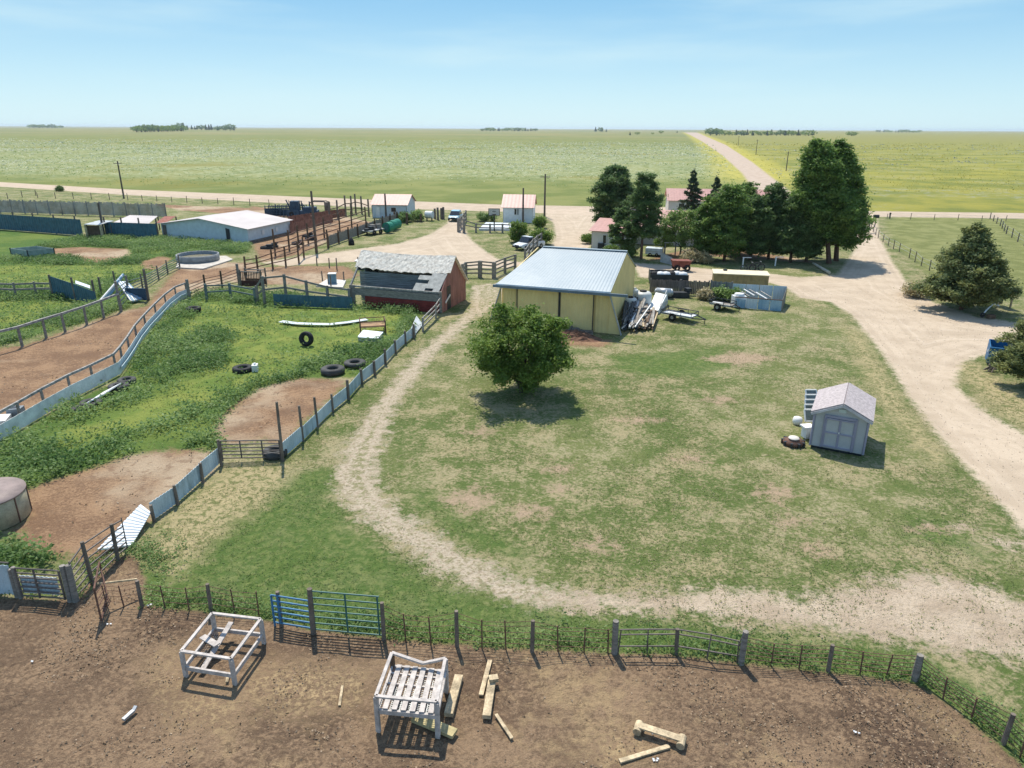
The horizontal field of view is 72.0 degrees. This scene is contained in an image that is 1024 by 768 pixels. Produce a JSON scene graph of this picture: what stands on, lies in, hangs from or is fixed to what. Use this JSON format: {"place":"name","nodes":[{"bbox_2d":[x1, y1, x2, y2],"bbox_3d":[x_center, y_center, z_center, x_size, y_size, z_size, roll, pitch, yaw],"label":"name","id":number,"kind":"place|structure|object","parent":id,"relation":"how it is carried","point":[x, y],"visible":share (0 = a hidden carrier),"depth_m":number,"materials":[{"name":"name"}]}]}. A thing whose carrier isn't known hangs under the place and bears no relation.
{"place":"outdoors","nodes":[
{"label":"outdoors","id":0,"kind":"place"},
{"bbox_2d":[0,212,82,234],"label":"teal wall","id":1,"kind":"structure","parent":0,"point":[32,223],"depth_m":104.56,"materials":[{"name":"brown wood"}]},
{"bbox_2d":[0,230,419,570],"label":"weedy ground","id":2,"kind":"structure","parent":0,"point":[13,239],"depth_m":49.21,"materials":[{"name":"plant"}]},
{"bbox_2d":[48,274,95,301],"bbox_3d":[-39.842,-8.731,64.453,6.251,2.153,0.892,9,22,23],"label":"teal windbreak","id":3,"kind":"object","parent":2,"relation":"on","point":[71,289],"visible":0.81,"depth_m":64.32,"materials":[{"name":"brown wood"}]},
{"bbox_2d":[0,289,190,440],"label":"white sheet wall","id":4,"kind":"structure","parent":2,"relation":"on","point":[28,416],"depth_m":42.40,"materials":[{"name":"metal"}]},
{"bbox_2d":[0,239,419,560],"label":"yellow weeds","id":5,"kind":"object","parent":2,"relation":"on","point":[188,358],"visible":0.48,"depth_m":54.41,"materials":[{"name":"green plant"}]},
{"bbox_2d":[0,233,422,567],"bbox_3d":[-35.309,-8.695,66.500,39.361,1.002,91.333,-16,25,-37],"label":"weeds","id":6,"kind":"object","parent":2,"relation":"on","point":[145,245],"visible":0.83,"depth_m":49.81,"materials":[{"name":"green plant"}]},
{"bbox_2d":[255,274,350,303],"bbox_3d":[-18.640,-8.543,63.636,8.838,2.555,1.789,2,20,5],"label":"rail fence","id":7,"kind":"object","parent":2,"relation":"on","point":[285,287],"visible":0.86,"depth_m":63.54,"materials":[{"name":"grey wood"}]},
{"bbox_2d":[273,294,352,308],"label":"teal wall","id":8,"kind":"structure","parent":2,"relation":"on","point":[331,302],"depth_m":62.21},
{"bbox_2d":[370,194,415,217],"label":"garage","id":9,"kind":"structure","parent":0,"point":[395,203],"depth_m":124.45,"materials":[{"name":"white"}]},
{"bbox_2d":[0,205,816,560],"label":"pen dirt","id":10,"kind":"structure","parent":0,"point":[58,505],"depth_m":41.61,"materials":[{"name":"soil"}]},
{"bbox_2d":[9,245,54,258],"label":"feed trough","id":11,"kind":"object","parent":10,"relation":"on","point":[32,250],"visible":0.77,"depth_m":85.02,"materials":[{"name":"green metal"}]},
{"bbox_2d":[264,203,306,215],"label":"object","id":12,"kind":"object","parent":10,"relation":"on","point":[277,211],"visible":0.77,"depth_m":124.62,"materials":[{"name":"blue paint"}]},
{"bbox_2d":[243,229,328,270],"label":"corral fence","id":13,"kind":"object","parent":10,"relation":"on","point":[285,254],"visible":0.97,"depth_m":80.66,"materials":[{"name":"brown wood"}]},
{"bbox_2d":[290,214,332,232],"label":"rusty panel fence","id":14,"kind":"object","parent":10,"relation":"on","point":[309,222],"visible":0.84,"depth_m":110.10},
{"bbox_2d":[288,209,344,223],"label":"rusty panel fence","id":15,"kind":"object","parent":10,"relation":"on","point":[298,218],"visible":0.61,"depth_m":118.35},
{"bbox_2d":[272,207,365,255],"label":"corral fence","id":16,"kind":"object","parent":10,"relation":"on","point":[307,227],"visible":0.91,"depth_m":96.01,"materials":[{"name":"brown wood"}]},
{"bbox_2d":[658,208,699,255],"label":"ash tree","id":17,"kind":"object","parent":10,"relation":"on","point":[676,220],"visible":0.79,"depth_m":86.22,"materials":[{"name":"green plant"}]},
{"bbox_2d":[751,177,790,258],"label":"windbreak pine","id":18,"kind":"object","parent":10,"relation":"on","point":[777,193],"visible":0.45,"depth_m":83.40,"materials":[{"name":"green plant"}]},
{"bbox_2d":[791,211,837,261],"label":"windbreak pine","id":19,"kind":"object","parent":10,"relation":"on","point":[817,248],"visible":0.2,"depth_m":83.35,"materials":[{"name":"green plant"}]},
{"bbox_2d":[0,556,1022,767],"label":"corral ground","id":20,"kind":"structure","parent":0,"point":[580,727],"depth_m":19.46,"materials":[{"name":"soil"}]},
{"bbox_2d":[10,566,23,598],"bbox_3d":[-16.567,6.675,23.615,0.144,1.281,0.144,-8,21,-21],"label":"corner post","id":21,"kind":"object","parent":20,"relation":"on","point":[15,583],"visible":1,"depth_m":23.54,"materials":[{"name":"grey wood"}]},
{"bbox_2d":[13,567,65,599],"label":"sheeted gate","id":22,"kind":"structure","parent":21,"relation":"attached to","point":[34,583],"depth_m":23.51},
{"bbox_2d":[65,564,78,602],"bbox_3d":[-14.638,6.652,23.456,0.192,1.453,0.208,8,21,21],"label":"corner post","id":23,"kind":"object","parent":20,"relation":"on","point":[72,584],"visible":1,"depth_m":23.39,"materials":[{"name":"grey wood"}]},
{"bbox_2d":[68,518,128,594],"bbox_3d":[-14.530,5.966,24.833,0.162,1.803,3.013,1,20,3],"label":"pipe fence","id":24,"kind":"object","parent":20,"relation":"on","point":[86,557],"visible":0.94,"depth_m":24.60,"materials":[{"name":"brown metal"}]},
{"bbox_2d":[179,612,265,685],"bbox_3d":[-8.591,7.827,20.960,1.739,0.940,1.846,3,20,8],"label":"wooden hay rack","id":25,"kind":"object","parent":20,"relation":"on","point":[231,674],"visible":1,"depth_m":20.71,"materials":[{"name":"white wood"}]},
{"bbox_2d":[275,590,283,627],"bbox_3d":[-7.368,7.151,22.332,0.136,1.347,0.144,-8,21,-21],"label":"gate post","id":26,"kind":"object","parent":20,"relation":"on","point":[278,593],"visible":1,"depth_m":22.31,"materials":[{"name":"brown wood"}]},
{"bbox_2d":[270,594,309,628],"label":"tube gate","id":27,"kind":"structure","parent":26,"relation":"attached to","point":[278,606],"depth_m":22.18,"materials":[{"name":"metal"}]},
{"bbox_2d":[307,587,316,634],"bbox_3d":[-6.247,7.094,21.956,0.194,1.722,0.173,8,21,21],"label":"gate post","id":28,"kind":"object","parent":20,"relation":"on","point":[311,612],"visible":1,"depth_m":21.88,"materials":[{"name":"grey wood"}]},
{"bbox_2d":[312,590,381,635],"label":"panel gate","id":29,"kind":"structure","parent":28,"relation":"attached to","point":[347,619],"depth_m":21.78,"materials":[{"name":"metal"}]},
{"bbox_2d":[373,651,448,738],"bbox_3d":[-2.652,8.381,19.101,1.766,1.222,1.707,3,20,6],"label":"wooden hay rack","id":30,"kind":"object","parent":20,"relation":"on","point":[441,683],"visible":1,"depth_m":18.89,"materials":[{"name":"white wood"}]},
{"bbox_2d":[411,717,457,738],"bbox_3d":[-2.069,9.071,18.735,1.278,0.100,0.280,10,22,24],"label":"plank","id":31,"kind":"object","parent":20,"relation":"on","point":[448,731],"visible":0.71,"depth_m":18.65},
{"bbox_2d":[444,674,462,716],"bbox_3d":[-1.628,8.711,19.747,0.240,0.130,1.453,3,20,7],"label":"timber","id":32,"kind":"object","parent":20,"relation":"on","point":[453,696],"visible":1,"depth_m":19.64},
{"bbox_2d":[482,679,495,718],"bbox_3d":[-0.631,8.759,19.628,0.220,0.130,1.319,2,20,5],"label":"timber","id":33,"kind":"object","parent":20,"relation":"on","point":[488,703],"visible":1,"depth_m":19.45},
{"bbox_2d":[380,601,618,655],"bbox_3d":[-0.417,7.456,21.407,7.292,1.471,0.292,2,20,4],"label":"wire fence","id":34,"kind":"object","parent":20,"relation":"on","point":[614,647],"visible":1,"depth_m":21.39,"materials":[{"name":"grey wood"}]},
{"bbox_2d":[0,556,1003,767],"bbox_3d":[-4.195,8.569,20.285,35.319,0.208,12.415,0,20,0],"label":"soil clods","id":35,"kind":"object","parent":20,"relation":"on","point":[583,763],"visible":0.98,"depth_m":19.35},
{"bbox_2d":[618,744,669,763],"bbox_3d":[3.381,9.423,17.971,1.422,0.050,0.120,-6,21,-18],"label":"plank","id":36,"kind":"object","parent":20,"relation":"on","point":[644,753],"visible":1,"depth_m":17.95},
{"bbox_2d":[633,720,686,749],"bbox_3d":[3.858,9.165,18.430,1.351,0.225,0.340,9,22,22],"label":"roller plank","id":37,"kind":"object","parent":20,"relation":"on","point":[680,738],"visible":1,"depth_m":18.36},
{"bbox_2d":[745,638,1023,757],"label":"wire fence","id":38,"kind":"object","parent":20,"relation":"on","point":[916,674],"visible":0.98,"depth_m":20.29,"materials":[{"name":"metal"}]},
{"bbox_2d":[0,130,1023,765],"bbox_3d":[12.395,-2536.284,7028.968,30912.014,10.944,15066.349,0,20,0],"label":"ground","id":39,"kind":"structure","parent":0,"point":[434,482],"depth_m":31.34,"materials":[{"name":"plant"}]},
{"bbox_2d":[0,562,13,594],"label":"sheet fence","id":40,"kind":"object","parent":39,"relation":"on","point":[5,586],"visible":0.96,"depth_m":23.67,"materials":[{"name":"blue metal"}]},
{"bbox_2d":[0,477,31,530],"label":"water tank","id":41,"kind":"object","parent":39,"relation":"on","point":[15,505],"visible":1,"depth_m":28.25,"materials":[{"name":"metal"}]},
{"bbox_2d":[0,293,122,349],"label":"rail fence","id":42,"kind":"object","parent":39,"relation":"on","point":[56,315],"visible":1,"depth_m":53.96,"materials":[{"name":"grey wood"}]},
{"bbox_2d":[0,199,166,216],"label":"windbreak fence","id":43,"kind":"object","parent":39,"relation":"on","point":[10,203],"visible":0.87,"depth_m":125.22,"materials":[{"name":"grey wood"}]},
{"bbox_2d":[0,283,185,413],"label":"rail fence","id":44,"kind":"object","parent":39,"relation":"on","point":[66,376],"visible":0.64,"depth_m":43.51,"materials":[{"name":"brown wood"}]},
{"bbox_2d":[100,273,146,302],"bbox_3d":[-35.009,-8.653,64.085,3.584,2.009,4.284,0,20,0],"label":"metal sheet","id":45,"kind":"object","parent":39,"relation":"on","point":[135,294],"visible":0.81,"depth_m":63.96,"materials":[{"name":"white paint"}]},
{"bbox_2d":[98,504,150,550],"bbox_3d":[-14.868,5.599,27.407,1.001,0.507,2.877,0,20,0],"label":"fallen sheet","id":46,"kind":"object","parent":39,"relation":"on","point":[134,522],"visible":0.88,"depth_m":27.40,"materials":[{"name":"white metal"}]},
{"bbox_2d":[103,217,158,237],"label":"teal wall","id":47,"kind":"structure","parent":39,"relation":"on","point":[144,230],"depth_m":100.29,"materials":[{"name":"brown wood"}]},
{"bbox_2d":[114,255,180,311],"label":"pipe fence","id":48,"kind":"object","parent":39,"relation":"on","point":[141,283],"visible":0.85,"depth_m":68.69,"materials":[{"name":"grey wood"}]},
{"bbox_2d":[101,580,259,616],"bbox_3d":[-10.835,6.995,23.120,5.248,1.071,0.268,2,20,4],"label":"wire fence","id":49,"kind":"object","parent":39,"relation":"on","point":[140,599],"visible":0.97,"depth_m":23.14,"materials":[{"name":"metal"}]},
{"bbox_2d":[93,561,136,620],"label":"bent gate","id":50,"kind":"structure","parent":49,"relation":"attached to","point":[104,583],"depth_m":22.89,"materials":[{"name":"metal"}]},
{"bbox_2d":[149,439,222,522],"bbox_3d":[-14.018,4.091,30.675,0.356,1.345,5.444,3,20,7],"label":"sheet fence","id":51,"kind":"object","parent":39,"relation":"on","point":[184,486],"visible":1,"depth_m":30.41,"materials":[{"name":"grey metal"}]},
{"bbox_2d":[176,256,232,269],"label":"concrete pad","id":52,"kind":"object","parent":39,"relation":"on","point":[203,266],"visible":0.65,"depth_m":80.93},
{"bbox_2d":[175,251,219,263],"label":"stock tank","id":53,"kind":"object","parent":52,"relation":"on","point":[193,257],"visible":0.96,"depth_m":82.59,"materials":[{"name":"metal"}]},
{"bbox_2d":[185,264,239,299],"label":"pipe fence","id":54,"kind":"object","parent":39,"relation":"on","point":[204,281],"visible":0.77,"depth_m":68.39,"materials":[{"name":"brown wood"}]},
{"bbox_2d":[157,210,291,242],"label":"cattle barn","id":55,"kind":"structure","parent":39,"relation":"on","point":[248,225],"depth_m":99.03,"materials":[{"name":"white"}]},
{"bbox_2d":[219,439,280,460],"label":"pipe gate","id":56,"kind":"structure","parent":39,"relation":"on","point":[241,451],"depth_m":33.48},
{"bbox_2d":[239,267,266,285],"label":"slatted rack","id":57,"kind":"object","parent":39,"relation":"on","point":[250,281],"visible":0.88,"depth_m":70.12,"materials":[{"name":"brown wood"}]},
{"bbox_2d":[275,324,415,461],"bbox_3d":[-9.202,-1.434,43.417,0.403,3.079,22.222,4,20,9],"label":"sheet fence","id":58,"kind":"object","parent":39,"relation":"on","point":[295,439],"visible":1,"depth_m":39.67,"materials":[{"name":"grey metal"}]},
{"bbox_2d":[328,194,369,218],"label":"corral fence","id":59,"kind":"object","parent":39,"relation":"on","point":[350,203],"visible":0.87,"depth_m":126.50,"materials":[{"name":"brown wood"}]},
{"bbox_2d":[328,212,397,245],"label":"plank fence","id":60,"kind":"object","parent":39,"relation":"on","point":[338,237],"visible":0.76,"depth_m":101.52,"materials":[{"name":"grey wood"}]},
{"bbox_2d":[0,126,747,206],"bbox_3d":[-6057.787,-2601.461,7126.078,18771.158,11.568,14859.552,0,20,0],"label":"prairie","id":61,"kind":"structure","parent":39,"relation":"on","point":[451,188],"depth_m":314.77,"materials":[{"name":"plant"}]},
{"bbox_2d":[0,138,736,181],"bbox_3d":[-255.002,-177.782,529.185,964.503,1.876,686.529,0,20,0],"label":"pale sagebrush","id":62,"kind":"object","parent":61,"relation":"on","point":[361,159],"visible":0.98,"depth_m":420.78,"materials":[{"name":"green plant"}]},
{"bbox_2d":[0,143,740,187],"bbox_3d":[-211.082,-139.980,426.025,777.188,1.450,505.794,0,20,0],"label":"green scrub","id":63,"kind":"object","parent":61,"relation":"on","point":[340,161],"visible":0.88,"depth_m":334.55,"materials":[{"name":"green plant"}]},
{"bbox_2d":[349,250,467,312],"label":"old red barn","id":64,"kind":"structure","parent":39,"relation":"on","point":[424,283],"depth_m":62.34,"materials":[{"name":"brown wood"}]},
{"bbox_2d":[461,254,516,278],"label":"board fence","id":65,"kind":"object","parent":39,"relation":"on","point":[464,265],"visible":0.9,"depth_m":75.04,"materials":[{"name":"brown wood"}]},
{"bbox_2d":[3,526,1023,767],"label":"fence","id":66,"kind":"object","parent":39,"relation":"on","point":[409,634],"visible":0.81,"depth_m":22.05,"materials":[{"name":"green plant"}]},
{"bbox_2d":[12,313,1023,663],"bbox_3d":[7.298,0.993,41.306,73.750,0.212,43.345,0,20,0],"label":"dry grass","id":67,"kind":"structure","parent":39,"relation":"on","point":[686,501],"depth_m":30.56,"materials":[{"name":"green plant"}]},
{"bbox_2d":[459,301,577,395],"bbox_3d":[0.303,-2.222,41.719,6.958,5.999,6.715,0,20,0],"label":"lawn tree","id":68,"kind":"object","parent":39,"relation":"on","point":[533,365],"visible":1,"depth_m":40.10,"materials":[{"name":"green plant"}]},
{"bbox_2d":[507,219,530,241],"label":"bush","id":69,"kind":"object","parent":39,"relation":"on","point":[518,229],"visible":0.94,"depth_m":97.59,"materials":[{"name":"green plant"}]},
{"bbox_2d":[490,246,636,335],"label":"machine barn","id":70,"kind":"structure","parent":39,"relation":"on","point":[587,289],"depth_m":55.84,"materials":[{"name":"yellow metal"}]},
{"bbox_2d":[516,289,559,318],"bbox_3d":[2.035,-6.056,55.819,3.518,3.100,0.132,7,21,17],"label":"sliding door","id":71,"kind":"structure","parent":70,"relation":"in","point":[524,297],"depth_m":55.58,"materials":[{"name":"yellow metal"}]},
{"bbox_2d":[559,292,593,330],"bbox_3d":[5.013,-5.712,54.912,2.736,3.100,0.132,7,21,17],"label":"sliding door","id":72,"kind":"structure","parent":70,"relation":"in","point":[579,308],"depth_m":54.86,"materials":[{"name":"yellow metal"}]},
{"bbox_2d":[560,329,601,341],"bbox_3d":[4.578,-3.854,53.811,5.298,0.675,2.701,7,21,17],"label":"dirt heap","id":73,"kind":"object","parent":39,"relation":"on","point":[576,335],"visible":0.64,"depth_m":53.19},
{"bbox_2d":[589,218,632,249],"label":"farmhouse annex","id":74,"kind":"object","parent":39,"relation":"on","point":[599,228],"visible":0.34,"depth_m":92.22,"materials":[{"name":"pink"}]},
{"bbox_2d":[586,164,636,222],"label":"pine tree","id":75,"kind":"object","parent":39,"relation":"on","point":[612,181],"visible":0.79,"depth_m":100.83,"materials":[{"name":"green plant"}]},
{"bbox_2d":[608,204,638,248],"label":"pine tree","id":76,"kind":"object","parent":39,"relation":"on","point":[618,218],"visible":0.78,"depth_m":86.38,"materials":[{"name":"green plant"}]},
{"bbox_2d":[621,294,650,331],"bbox_3d":[10.651,-6.489,60.178,2.344,1.217,11.698,4,20,9],"label":"pipe heap","id":77,"kind":"object","parent":39,"relation":"on","point":[629,319],"visible":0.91,"depth_m":57.89,"materials":[{"name":"silver metal"}]},
{"bbox_2d":[618,169,668,259],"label":"pine tree","id":78,"kind":"object","parent":39,"relation":"on","point":[642,214],"visible":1,"depth_m":83.31,"materials":[{"name":"green plant"}]},
{"bbox_2d":[633,303,657,329],"bbox_3d":[11.102,-5.741,58.655,2.106,0.745,7.499,4,20,9],"label":"wood stack","id":79,"kind":"object","parent":39,"relation":"on","point":[648,319],"visible":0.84,"depth_m":57.65,"materials":[{"name":"brown wood"}]},
{"bbox_2d":[648,269,688,285],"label":"loaded flatbed","id":80,"kind":"object","parent":39,"relation":"on","point":[673,275],"visible":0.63,"depth_m":71.38,"materials":[{"name":"metal"}]},
{"bbox_2d":[649,278,709,294],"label":"plank fence","id":81,"kind":"object","parent":39,"relation":"on","point":[677,285],"visible":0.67,"depth_m":67.67,"materials":[{"name":"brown wood"}]},
{"bbox_2d":[660,301,705,323],"bbox_3d":[14.302,-5.880,58.495,3.921,1.254,1.930,16,25,37],"label":"utility trailer","id":82,"kind":"object","parent":39,"relation":"on","point":[672,314],"visible":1,"depth_m":58.41,"materials":[{"name":"white metal"}]},
{"bbox_2d":[618,628,748,665],"bbox_3d":[5.090,7.706,21.160,3.765,1.219,0.345,3,20,7],"label":"pipe fence","id":83,"kind":"object","parent":39,"relation":"on","point":[743,640],"visible":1,"depth_m":21.14,"materials":[{"name":"brown metal"}]},
{"bbox_2d":[677,166,703,210],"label":"spruce tree","id":84,"kind":"object","parent":39,"relation":"on","point":[693,195],"visible":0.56,"depth_m":100.38,"materials":[{"name":"green plant"}]},
{"bbox_2d":[683,193,725,255],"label":"windbreak pine","id":85,"kind":"object","parent":39,"relation":"on","point":[703,218],"visible":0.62,"depth_m":84.09,"materials":[{"name":"green plant"}]},
{"bbox_2d":[665,188,767,209],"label":"bunkhouse","id":86,"kind":"structure","parent":39,"relation":"on","point":[674,196],"depth_m":131.82,"materials":[{"name":"pink"}]},
{"bbox_2d":[697,182,755,260],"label":"windbreak pine","id":87,"kind":"object","parent":39,"relation":"on","point":[731,208],"visible":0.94,"depth_m":82.24,"materials":[{"name":"green plant"}]},
{"bbox_2d":[712,269,769,287],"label":"tan container","id":88,"kind":"object","parent":39,"relation":"on","point":[752,277],"visible":0.79,"depth_m":70.53,"materials":[{"name":"metal"}]},
{"bbox_2d":[739,191,777,259],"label":"windbreak pine","id":89,"kind":"object","parent":39,"relation":"on","point":[764,214],"visible":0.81,"depth_m":83.11,"materials":[{"name":"green plant"}]},
{"bbox_2d":[732,284,786,310],"bbox_3d":[22.370,-7.804,63.440,4.736,1.530,3.551,5,20,13],"label":"panel bin","id":90,"kind":"object","parent":39,"relation":"on","point":[776,301],"visible":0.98,"depth_m":63.73,"materials":[{"name":"grey metal"}]},
{"bbox_2d":[769,195,823,262],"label":"windbreak pine","id":91,"kind":"object","parent":39,"relation":"on","point":[788,241],"visible":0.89,"depth_m":82.28,"materials":[{"name":"green plant"}]},
{"bbox_2d":[804,389,816,421],"bbox_3d":[16.824,1.185,39.664,0.794,0.620,3.980,8,21,21],"label":"shelf rack","id":92,"kind":"object","parent":39,"relation":"on","point":[810,396],"depth_m":39.63,"materials":[{"name":"metal"}]},
{"bbox_2d":[787,136,863,263],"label":"tall pine","id":93,"kind":"object","parent":39,"relation":"on","point":[822,190],"visible":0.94,"depth_m":79.95,"materials":[{"name":"green plant"}]},
{"bbox_2d":[809,383,875,455],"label":"garden shed","id":94,"kind":"structure","parent":39,"relation":"on","point":[844,414],"depth_m":34.66,"materials":[{"name":"grey"}]},
{"bbox_2d":[821,417,840,448],"bbox_3d":[15.738,2.421,34.738,0.705,1.560,0.083,10,22,26],"label":"door","id":95,"kind":"structure","parent":94,"relation":"in","point":[831,429],"depth_m":34.74,"materials":[{"name":"grey"}]},
{"bbox_2d":[836,420,855,450],"bbox_3d":[16.316,2.527,34.453,0.705,1.560,0.083,10,22,26],"label":"door","id":96,"kind":"structure","parent":94,"relation":"in","point":[846,429],"depth_m":34.46,"materials":[{"name":"grey"}]},
{"bbox_2d":[825,136,877,260],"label":"tall pine","id":97,"kind":"object","parent":39,"relation":"on","point":[854,168],"visible":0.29,"depth_m":81.33,"materials":[{"name":"green plant"}]},
{"bbox_2d":[696,130,1023,212],"bbox_3d":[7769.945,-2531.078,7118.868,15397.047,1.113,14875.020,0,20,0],"label":"yellow prairie","id":98,"kind":"structure","parent":39,"relation":"on","point":[946,199],"depth_m":323.64,"materials":[{"name":"plant"}]},
{"bbox_2d":[723,142,1023,192],"bbox_3d":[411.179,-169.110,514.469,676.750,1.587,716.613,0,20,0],"label":"yellow flowers","id":99,"kind":"object","parent":98,"relation":"on","point":[803,145],"visible":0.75,"depth_m":354.48,"materials":[{"name":"plant"}]},
{"bbox_2d":[883,217,1023,295],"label":"pasture","id":100,"kind":"structure","parent":39,"relation":"on","point":[928,239],"depth_m":105.56,"materials":[{"name":"plant"}]},
{"bbox_2d":[908,221,1023,309],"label":"juniper tree","id":101,"kind":"object","parent":39,"relation":"on","point":[972,267],"visible":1,"depth_m":60.19,"materials":[{"name":"green plant"}]},
{"bbox_2d":[982,317,1023,380],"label":"juniper tree","id":102,"kind":"object","parent":39,"relation":"on","point":[1009,360],"visible":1,"depth_m":43.18,"materials":[{"name":"green plant"}]},
{"bbox_2d":[0,182,1023,218],"bbox_3d":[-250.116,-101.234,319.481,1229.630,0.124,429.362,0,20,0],"label":"dirt road","id":103,"kind":"structure","parent":0,"point":[550,209],"depth_m":148.56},
{"bbox_2d":[0,0,1023,130],"label":"sky","id":104,"kind":"structure","parent":0,"point":[858,65],"materials":[{"name":"blue"}]},
{"bbox_2d":[501,194,536,222],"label":"pump house","id":105,"kind":"structure","parent":0,"point":[511,205],"depth_m":118.51,"materials":[{"name":"white"}]},
{"bbox_2d":[266,211,1023,531],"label":"gravel driveway","id":106,"kind":"structure","parent":0,"point":[870,267],"depth_m":57.26,"materials":[{"name":"gravel"}]},
{"bbox_2d":[790,288,1023,506],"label":"gravel stones","id":107,"kind":"object","parent":106,"relation":"on","point":[933,365],"visible":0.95,"depth_m":52.57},
{"bbox_2d":[332,283,1023,657],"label":"dirt track","id":108,"kind":"structure","parent":0,"point":[364,495],"depth_m":24.09,"materials":[{"name":"soil"}]},
{"bbox_2d":[681,132,790,194],"bbox_3d":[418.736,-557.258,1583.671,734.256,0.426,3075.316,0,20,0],"label":"side road","id":109,"kind":"structure","parent":0,"point":[748,170],"depth_m":318.92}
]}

